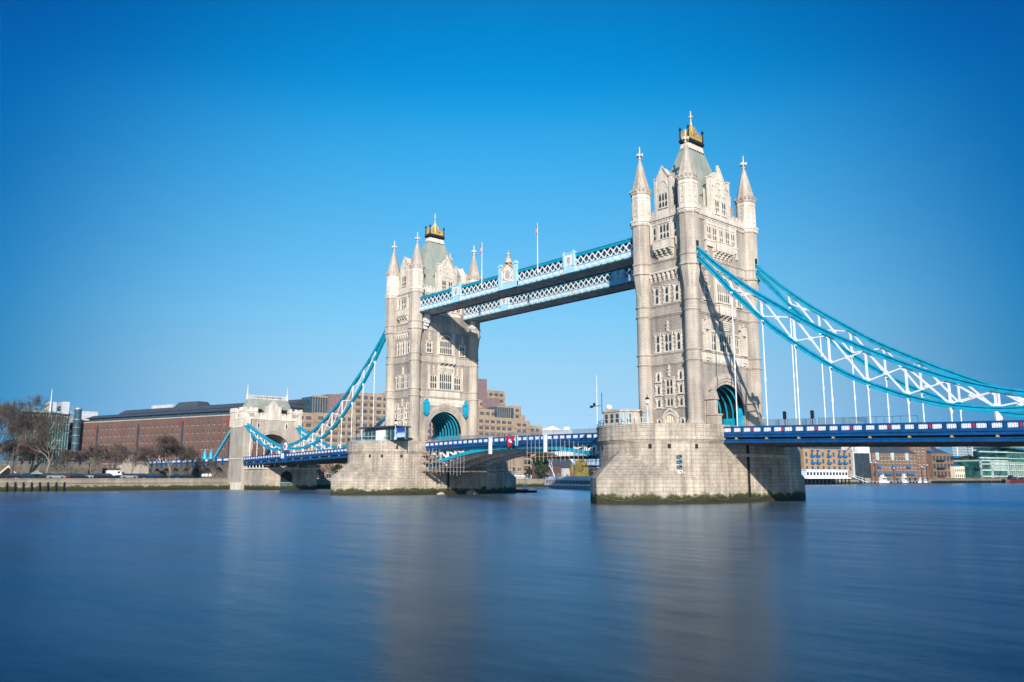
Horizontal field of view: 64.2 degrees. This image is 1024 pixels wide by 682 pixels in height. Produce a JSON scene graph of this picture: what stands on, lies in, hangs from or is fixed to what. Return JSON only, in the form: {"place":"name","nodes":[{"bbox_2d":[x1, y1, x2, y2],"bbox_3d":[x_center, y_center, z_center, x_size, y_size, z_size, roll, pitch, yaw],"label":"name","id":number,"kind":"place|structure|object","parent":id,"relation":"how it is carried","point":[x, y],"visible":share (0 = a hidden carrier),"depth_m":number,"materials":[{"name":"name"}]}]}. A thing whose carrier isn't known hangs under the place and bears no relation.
{"place":"outdoors","nodes":[
{"label":"outdoors","id":0,"kind":"place"},
{"bbox_2d":[0,478,1021,491],"bbox_3d":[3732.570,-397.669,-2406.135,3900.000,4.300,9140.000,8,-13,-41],"label":"quay","id":1,"kind":"structure","parent":0,"point":[323,483],"depth_m":255.87,"materials":[{"name":"stone"}]},
{"bbox_2d":[832,478,1020,479],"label":"river wall","id":2,"kind":"structure","parent":1,"relation":"on","point":[937,478],"depth_m":524.96,"materials":[{"name":"stone"}]},
{"bbox_2d":[0,483,1023,681],"bbox_3d":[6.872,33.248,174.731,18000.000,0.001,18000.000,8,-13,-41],"label":"river water","id":3,"kind":"structure","parent":0,"point":[874,583],"depth_m":30.62,"materials":[{"name":"blue liquid"}]},
{"bbox_2d":[244,464,318,489],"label":"abutment block","id":4,"kind":"structure","parent":3,"relation":"in","point":[274,478],"depth_m":262.58,"materials":[{"name":"stone"}]},
{"bbox_2d":[243,448,347,465],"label":"side span deck","id":5,"kind":"structure","parent":4,"relation":"on","point":[328,456],"depth_m":242.27,"materials":[{"name":"blue paint"}]},
{"bbox_2d":[330,440,515,494],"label":"bridge pier","id":6,"kind":"structure","parent":3,"relation":"in","point":[382,467],"depth_m":189.53,"materials":[{"name":"stone"}]},
{"bbox_2d":[357,425,411,440],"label":"glass pavilion","id":7,"kind":"structure","parent":6,"relation":"on","point":[377,433],"depth_m":190.51,"materials":[{"name":"glass"}]},
{"bbox_2d":[396,427,405,439],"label":"picture panel","id":8,"kind":"object","parent":7,"relation":"attached to","point":[400,432],"visible":1,"depth_m":183.75,"materials":[{"name":"blue"}]},
{"bbox_2d":[420,448,443,473],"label":"scaffolding","id":9,"kind":"object","parent":6,"relation":"attached to","point":[432,462],"visible":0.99,"depth_m":189.78,"materials":[{"name":"beige metal"}]},
{"bbox_2d":[384,214,480,440],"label":"bridge tower","id":10,"kind":"structure","parent":6,"relation":"on","point":[432,372],"depth_m":206.90,"materials":[{"name":"stone"}]},
{"bbox_2d":[246,330,385,461],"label":"suspension chain","id":11,"kind":"object","parent":10,"relation":"hanging from","point":[370,363],"visible":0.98,"depth_m":227.40,"materials":[{"name":"teal paint"}]},
{"bbox_2d":[297,416,430,451],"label":"suspension chain","id":12,"kind":"object","parent":10,"relation":"hanging from","point":[300,430],"visible":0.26,"depth_m":266.74,"materials":[{"name":"teal paint"}]},
{"bbox_2d":[400,375,405,389],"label":"window","id":13,"kind":"structure","parent":10,"relation":"in","point":[402,377],"depth_m":203.62,"materials":[{"name":"stone"}]},
{"bbox_2d":[425,340,432,353],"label":"window","id":14,"kind":"structure","parent":10,"relation":"in","point":[428,344],"depth_m":203.54,"materials":[{"name":"stone"}]},
{"bbox_2d":[430,374,437,388],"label":"window","id":15,"kind":"structure","parent":10,"relation":"in","point":[433,377],"depth_m":203.10,"materials":[{"name":"stone"}]},
{"bbox_2d":[439,372,452,390],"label":"window","id":16,"kind":"structure","parent":10,"relation":"in","point":[445,380],"depth_m":205.64,"materials":[{"name":"stone"}]},
{"bbox_2d":[439,339,452,355],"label":"window","id":17,"kind":"structure","parent":10,"relation":"in","point":[446,346],"depth_m":207.10,"materials":[{"name":"stone"}]},
{"bbox_2d":[454,376,461,391],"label":"window","id":18,"kind":"structure","parent":10,"relation":"in","point":[457,380],"depth_m":208.04,"materials":[{"name":"stone"}]},
{"bbox_2d":[458,345,465,357],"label":"window","id":19,"kind":"structure","parent":10,"relation":"in","point":[461,349],"depth_m":210.36,"materials":[{"name":"stone"}]},
{"bbox_2d":[425,432,559,468],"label":"bascule leaf","id":20,"kind":"object","parent":6,"relation":"attached to","point":[469,448],"visible":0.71,"depth_m":186.31,"materials":[{"name":"blue paint"}]},
{"bbox_2d":[437,455,514,475],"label":"scaffolding","id":21,"kind":"object","parent":20,"relation":"hanging from","point":[472,471],"visible":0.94,"depth_m":189.10,"materials":[{"name":"grey metal"}]},
{"bbox_2d":[506,435,517,446],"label":"bridge crest","id":22,"kind":"object","parent":20,"relation":"attached to","point":[508,439],"visible":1,"depth_m":169.60,"materials":[{"name":"red paint"}]},
{"bbox_2d":[515,485,536,492],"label":"work boat","id":23,"kind":"object","parent":3,"relation":"on","point":[524,490],"visible":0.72,"depth_m":216.01,"materials":[{"name":"black paint"}]},
{"bbox_2d":[544,476,590,489],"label":"river cruiser","id":24,"kind":"object","parent":3,"relation":"on","point":[571,482],"visible":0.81,"depth_m":282.38,"materials":[{"name":"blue metal"}]},
{"bbox_2d":[546,480,589,483],"bbox_3d":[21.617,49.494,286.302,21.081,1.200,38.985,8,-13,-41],"label":"saloon windows","id":25,"kind":"structure","parent":24,"relation":"in","point":[553,481],"depth_m":283.77,"materials":[{"name":"blue glass"}]},
{"bbox_2d":[590,423,805,503],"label":"bridge pier","id":26,"kind":"structure","parent":3,"relation":"in","point":[638,463],"depth_m":128.81,"materials":[{"name":"stone"}]},
{"bbox_2d":[510,428,598,457],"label":"bascule leaf","id":27,"kind":"object","parent":26,"relation":"on","point":[582,438],"visible":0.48,"depth_m":159.95,"materials":[{"name":"blue paint"}]},
{"bbox_2d":[528,435,598,462],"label":"scaffolding","id":28,"kind":"object","parent":27,"relation":"hanging from","point":[578,457],"visible":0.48,"depth_m":160.87,"materials":[{"name":"grey metal"}]},
{"bbox_2d":[598,417,649,426],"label":"terrace railing","id":29,"kind":"object","parent":26,"relation":"on","point":[621,421],"visible":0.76,"depth_m":131.52,"materials":[{"name":"metal"}]},
{"bbox_2d":[603,409,650,425],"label":"control cabin","id":30,"kind":"object","parent":26,"relation":"on","point":[612,415],"visible":0.73,"depth_m":136.85,"materials":[{"name":"stone"}]},
{"bbox_2d":[630,111,763,425],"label":"bridge tower","id":31,"kind":"structure","parent":26,"relation":"on","point":[685,355],"depth_m":145.43,"materials":[{"name":"stone"}]},
{"bbox_2d":[419,237,632,328],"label":"walkway","id":32,"kind":"structure","parent":31,"relation":"attached to","point":[509,280],"depth_m":173.68,"materials":[{"name":"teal metal"}]},
{"bbox_2d":[463,267,634,331],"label":"walkway","id":33,"kind":"structure","parent":31,"relation":"attached to","point":[617,281],"depth_m":189.12,"materials":[{"name":"grey metal"}]},
{"bbox_2d":[652,286,660,305],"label":"window","id":34,"kind":"structure","parent":31,"relation":"in","point":[656,290],"depth_m":145.96,"materials":[{"name":"stone"}]},
{"bbox_2d":[654,333,661,353],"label":"window","id":35,"kind":"structure","parent":31,"relation":"in","point":[657,337],"depth_m":144.58,"materials":[{"name":"stone"}]},
{"bbox_2d":[655,384,662,395],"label":"window","id":36,"kind":"structure","parent":31,"relation":"in","point":[658,387],"depth_m":143.30,"materials":[{"name":"stone"}]},
{"bbox_2d":[657,220,669,239],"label":"window","id":37,"kind":"structure","parent":31,"relation":"in","point":[664,227],"depth_m":146.23,"materials":[{"name":"stone"}]},
{"bbox_2d":[662,284,670,303],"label":"window","id":38,"kind":"structure","parent":31,"relation":"in","point":[666,288],"depth_m":144.33,"materials":[{"name":"stone"}]},
{"bbox_2d":[662,331,674,352],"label":"window","id":39,"kind":"structure","parent":31,"relation":"in","point":[668,336],"depth_m":142.93,"materials":[{"name":"stone"}]},
{"bbox_2d":[663,376,675,395],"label":"window","id":40,"kind":"structure","parent":31,"relation":"in","point":[669,384],"depth_m":141.54,"materials":[{"name":"stone"}]},
{"bbox_2d":[664,396,675,406],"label":"window","id":41,"kind":"structure","parent":31,"relation":"in","point":[670,400],"depth_m":141.13,"materials":[{"name":"stone"}]},
{"bbox_2d":[662,408,678,422],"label":"doorway","id":42,"kind":"structure","parent":31,"relation":"in","point":[672,417],"depth_m":140.78,"materials":[{"name":"stone"}]},
{"bbox_2d":[672,282,680,301],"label":"window","id":43,"kind":"structure","parent":31,"relation":"in","point":[676,286],"depth_m":142.72,"materials":[{"name":"stone"}]},
{"bbox_2d":[674,329,682,350],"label":"window","id":44,"kind":"structure","parent":31,"relation":"in","point":[678,333],"depth_m":141.27,"materials":[{"name":"stone"}]},
{"bbox_2d":[677,381,684,393],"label":"window","id":45,"kind":"structure","parent":31,"relation":"in","point":[680,385],"depth_m":139.77,"materials":[{"name":"stone"}]},
{"bbox_2d":[703,282,710,300],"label":"window","id":46,"kind":"structure","parent":31,"relation":"in","point":[706,286],"depth_m":142.93,"materials":[{"name":"stone"}]},
{"bbox_2d":[711,332,717,351],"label":"window","id":47,"kind":"structure","parent":31,"relation":"in","point":[714,335],"depth_m":142.55,"materials":[{"name":"stone"}]},
{"bbox_2d":[717,282,730,305],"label":"window","id":48,"kind":"structure","parent":31,"relation":"in","point":[723,296],"depth_m":146.18,"materials":[{"name":"stone"}]},
{"bbox_2d":[719,331,732,354],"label":"window","id":49,"kind":"structure","parent":31,"relation":"in","point":[725,341],"depth_m":144.92,"materials":[{"name":"stone"}]},
{"bbox_2d":[735,337,740,355],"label":"window","id":50,"kind":"structure","parent":31,"relation":"in","point":[737,340],"depth_m":147.25,"materials":[{"name":"stone"}]},
{"bbox_2d":[697,246,1023,425],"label":"suspension chain","id":51,"kind":"object","parent":31,"relation":"hanging from","point":[995,408],"visible":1,"depth_m":117.55,"materials":[{"name":"teal paint"}]},
{"bbox_2d":[756,264,1023,422],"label":"suspension chain","id":52,"kind":"object","parent":31,"relation":"hanging from","point":[850,330],"visible":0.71,"depth_m":135.04,"materials":[{"name":"teal paint"}]},
{"bbox_2d":[723,420,1023,446],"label":"side span deck","id":53,"kind":"structure","parent":26,"relation":"on","point":[1004,433],"depth_m":113.82,"materials":[{"name":"blue paint"}]},
{"bbox_2d":[760,418,815,425],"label":"deck hoarding","id":54,"kind":"object","parent":53,"relation":"on","point":[806,421],"visible":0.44,"depth_m":129.59,"materials":[{"name":"white paint"}]},
{"bbox_2d":[818,417,866,423],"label":"deck hoarding","id":55,"kind":"object","parent":53,"relation":"on","point":[849,420],"visible":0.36,"depth_m":122.86,"materials":[{"name":"white paint"}]},
{"bbox_2d":[801,469,851,484],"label":"pier restaurant","id":56,"kind":"structure","parent":3,"relation":"in","point":[819,476],"depth_m":443.50,"materials":[{"name":"white paint"}]},
{"bbox_2d":[848,474,931,483],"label":"landing pontoon","id":57,"kind":"object","parent":3,"relation":"on","point":[856,478],"visible":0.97,"depth_m":465.40,"materials":[{"name":"metal"}]},
{"bbox_2d":[890,480,1004,482],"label":"timber fendering","id":58,"kind":"object","parent":3,"relation":"in","point":[949,481],"visible":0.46,"depth_m":528.12,"materials":[{"name":"black paint"}]},
{"bbox_2d":[1004,462,1023,482],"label":"moored boat","id":59,"kind":"object","parent":3,"relation":"on","point":[1011,479],"visible":0.8,"depth_m":548.44,"materials":[{"name":"red paint"}]},
{"bbox_2d":[0,0,1023,467],"label":"sky","id":60,"kind":"structure","parent":0,"point":[209,201],"materials":[{"name":"blue"}]},
{"label":"embankment ground","id":61,"kind":"structure","parent":0,"visible":0},
{"bbox_2d":[0,437,27,460],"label":"bare tree","id":62,"kind":"object","parent":61,"relation":"on","point":[7,449],"visible":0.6,"depth_m":292.09,"materials":[{"name":"brown plant"}]},
{"bbox_2d":[0,397,43,451],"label":"bare tree","id":63,"kind":"object","parent":61,"relation":"on","point":[1,428],"visible":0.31,"depth_m":285.02,"materials":[{"name":"brown plant"}]},
{"bbox_2d":[0,442,43,463],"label":"bare tree","id":64,"kind":"object","parent":61,"relation":"on","point":[21,456],"visible":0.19,"depth_m":305.44,"materials":[{"name":"plant"}]},
{"bbox_2d":[0,394,64,472],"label":"bare tree","id":65,"kind":"object","parent":61,"relation":"on","point":[12,429],"visible":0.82,"depth_m":261.12,"materials":[{"name":"brown plant"}]},
{"bbox_2d":[14,445,53,462],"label":"bare tree","id":66,"kind":"object","parent":61,"relation":"on","point":[26,454],"visible":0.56,"depth_m":296.56,"materials":[{"name":"plant"}]},
{"bbox_2d":[17,447,59,464],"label":"bare tree","id":67,"kind":"object","parent":61,"relation":"on","point":[54,453],"visible":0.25,"depth_m":315.27,"materials":[{"name":"plant"}]},
{"bbox_2d":[19,432,59,463],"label":"bare tree","id":68,"kind":"object","parent":61,"relation":"on","point":[36,446],"visible":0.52,"depth_m":293.45,"materials":[{"name":"brown plant"}]},
{"bbox_2d":[6,393,82,464],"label":"glass office","id":69,"kind":"structure","parent":61,"relation":"on","point":[63,407],"depth_m":409.46,"materials":[{"name":"teal glass"}]},
{"bbox_2d":[0,461,88,477],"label":"fortress wall","id":70,"kind":"structure","parent":61,"relation":"on","point":[27,467],"depth_m":274.83,"materials":[{"name":"stone"}]},
{"bbox_2d":[17,412,78,472],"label":"bare tree","id":71,"kind":"object","parent":61,"relation":"on","point":[55,430],"visible":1,"depth_m":247.08,"materials":[{"name":"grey plant"}]},
{"bbox_2d":[66,411,97,461],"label":"white office","id":72,"kind":"structure","parent":61,"relation":"on","point":[86,414],"depth_m":437.90,"materials":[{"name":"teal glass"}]},
{"bbox_2d":[79,454,102,473],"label":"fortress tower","id":73,"kind":"structure","parent":61,"relation":"on","point":[97,468],"depth_m":287.18,"materials":[{"name":"stone"}]},
{"bbox_2d":[0,478,226,483],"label":"river parapet","id":74,"kind":"structure","parent":61,"relation":"on","point":[98,479],"depth_m":243.64,"materials":[{"name":"stone"}]},
{"bbox_2d":[102,442,133,469],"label":"bare tree","id":75,"kind":"object","parent":61,"relation":"on","point":[110,454],"visible":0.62,"depth_m":274.22,"materials":[{"name":"brown plant"}]},
{"bbox_2d":[112,446,148,473],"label":"stone building","id":76,"kind":"structure","parent":61,"relation":"on","point":[140,468],"depth_m":303.11,"materials":[{"name":"stone"}]},
{"bbox_2d":[134,445,165,472],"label":"bare tree","id":77,"kind":"object","parent":61,"relation":"on","point":[151,453],"visible":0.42,"depth_m":273.82,"materials":[{"name":"brown plant"}]},
{"bbox_2d":[67,397,304,470],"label":"brick warehouse","id":78,"kind":"structure","parent":61,"relation":"on","point":[202,425],"depth_m":384.94,"materials":[{"name":"brick"}]},
{"bbox_2d":[79,436,274,466],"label":"window panes","id":79,"kind":"structure","parent":78,"relation":"in","point":[224,436],"depth_m":367.27,"materials":[{"name":"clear glass"}]},
{"bbox_2d":[179,444,202,473],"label":"bare tree","id":80,"kind":"object","parent":61,"relation":"on","point":[191,453],"visible":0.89,"depth_m":287.29,"materials":[{"name":"brown plant"}]},
{"bbox_2d":[149,457,276,478],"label":"approach viaduct","id":81,"kind":"object","parent":61,"relation":"on","point":[159,466],"visible":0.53,"depth_m":299.10,"materials":[{"name":"stone"}]},
{"bbox_2d":[228,388,302,489],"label":"abutment tower","id":82,"kind":"structure","parent":61,"relation":"on","point":[278,420],"depth_m":274.85,"materials":[{"name":"stone"}]},
{"bbox_2d":[209,428,230,465],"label":"chain stay","id":83,"kind":"object","parent":82,"relation":"attached to","point":[222,445],"visible":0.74,"depth_m":282.59,"materials":[{"name":"teal paint"}]},
{"bbox_2d":[299,467,322,478],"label":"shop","id":84,"kind":"structure","parent":61,"relation":"on","point":[319,473],"depth_m":313.29,"materials":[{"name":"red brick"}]},
{"bbox_2d":[314,465,340,478],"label":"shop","id":85,"kind":"structure","parent":61,"relation":"on","point":[328,474],"depth_m":318.14,"materials":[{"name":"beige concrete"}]},
{"bbox_2d":[275,378,541,477],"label":"concrete hotel","id":86,"kind":"structure","parent":61,"relation":"on","point":[496,415],"depth_m":358.26,"materials":[{"name":"beige concrete"}]},
{"bbox_2d":[355,393,538,469],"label":"upper windows","id":87,"kind":"structure","parent":86,"relation":"in","point":[490,394],"depth_m":363.83,"materials":[{"name":"brown glass"}]},
{"bbox_2d":[524,454,557,478],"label":"hotel wing","id":88,"kind":"structure","parent":86,"relation":"on","point":[530,461],"depth_m":396.67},
{"bbox_2d":[508,459,523,478],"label":"annexe","id":89,"kind":"structure","parent":61,"relation":"on","point":[517,466],"depth_m":369.99,"materials":[{"name":"beige concrete"}]},
{"bbox_2d":[526,453,550,476],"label":"evergreen tree","id":90,"kind":"object","parent":61,"relation":"on","point":[540,467],"visible":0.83,"depth_m":348.32,"materials":[{"name":"green plant"}]},
{"bbox_2d":[532,453,561,478],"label":"building","id":91,"kind":"structure","parent":61,"relation":"on","point":[555,465],"depth_m":386.37,"materials":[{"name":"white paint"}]},
{"bbox_2d":[542,426,561,455],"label":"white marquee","id":92,"kind":"object","parent":61,"relation":"on","point":[545,428],"visible":0.18,"depth_m":418.15,"materials":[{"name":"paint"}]},
{"bbox_2d":[559,459,572,475],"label":"white house","id":93,"kind":"structure","parent":61,"relation":"on","point":[565,466],"depth_m":394.18,"materials":[{"name":"paint"}]},
{"bbox_2d":[571,459,588,475],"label":"willow tree","id":94,"kind":"object","parent":61,"relation":"on","point":[581,471],"visible":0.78,"depth_m":367.24,"materials":[{"name":"yellow plant"}]},
{"bbox_2d":[800,447,852,477],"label":"yellow brick flats","id":95,"kind":"structure","parent":61,"relation":"on","point":[833,458],"depth_m":479.36,"materials":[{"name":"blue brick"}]},
{"bbox_2d":[841,447,870,477],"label":"white framed block","id":96,"kind":"structure","parent":61,"relation":"on","point":[861,458],"depth_m":493.55,"materials":[{"name":"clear glass"}]},
{"bbox_2d":[854,453,870,477],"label":"great window","id":97,"kind":"structure","parent":96,"relation":"in","point":[862,460],"depth_m":493.31,"materials":[{"name":"grey glass"}]},
{"bbox_2d":[869,447,917,477],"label":"brown brick flats","id":98,"kind":"structure","parent":61,"relation":"on","point":[900,460],"depth_m":513.80,"materials":[{"name":"brick"}]},
{"bbox_2d":[906,447,932,477],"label":"brick tower block","id":99,"kind":"structure","parent":61,"relation":"on","point":[920,452],"depth_m":535.62,"materials":[{"name":"brown brick"}]},
{"bbox_2d":[926,447,959,477],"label":"brick corner flats","id":100,"kind":"structure","parent":61,"relation":"on","point":[939,462],"depth_m":538.91,"materials":[{"name":"brick"}]},
{"bbox_2d":[950,466,964,477],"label":"cream house","id":101,"kind":"structure","parent":61,"relation":"on","point":[957,472],"depth_m":543.28,"materials":[{"name":"paint"}]},
{"bbox_2d":[952,447,967,456],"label":"office tower","id":102,"kind":"structure","parent":61,"relation":"on","point":[960,451],"depth_m":2785.93,"materials":[{"name":"white glass"}]},
{"bbox_2d":[953,447,1009,477],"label":"green glass flats","id":103,"kind":"structure","parent":61,"relation":"on","point":[991,458],"depth_m":567.18,"materials":[{"name":"glass"}]},
{"bbox_2d":[973,447,1023,477],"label":"green glass flats","id":104,"kind":"structure","parent":61,"relation":"on","point":[1013,455],"depth_m":581.23,"materials":[{"name":"glass"}]},
{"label":"quay road","id":105,"kind":"structure","parent":0,"visible":0},
{"bbox_2d":[5,473,26,477],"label":"parked car","id":106,"kind":"object","parent":105,"relation":"on","point":[14,475],"visible":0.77,"depth_m":235.46,"materials":[{"name":"paint"}]},
{"bbox_2d":[51,447,80,472],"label":"bare tree","id":107,"kind":"object","parent":105,"relation":"on","point":[72,454],"visible":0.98,"depth_m":249.87,"materials":[{"name":"brown plant"}]},
{"bbox_2d":[72,443,107,472],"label":"bare tree","id":108,"kind":"object","parent":105,"relation":"on","point":[97,449],"visible":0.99,"depth_m":252.95,"materials":[{"name":"brown plant"}]},
{"bbox_2d":[112,445,150,473],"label":"bare tree","id":109,"kind":"object","parent":105,"relation":"on","point":[141,457],"visible":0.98,"depth_m":261.87,"materials":[{"name":"brown plant"}]},
{"bbox_2d":[151,433,189,475],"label":"bare tree","id":110,"kind":"object","parent":105,"relation":"on","point":[167,446],"visible":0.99,"depth_m":271.52,"materials":[{"name":"brown plant"}]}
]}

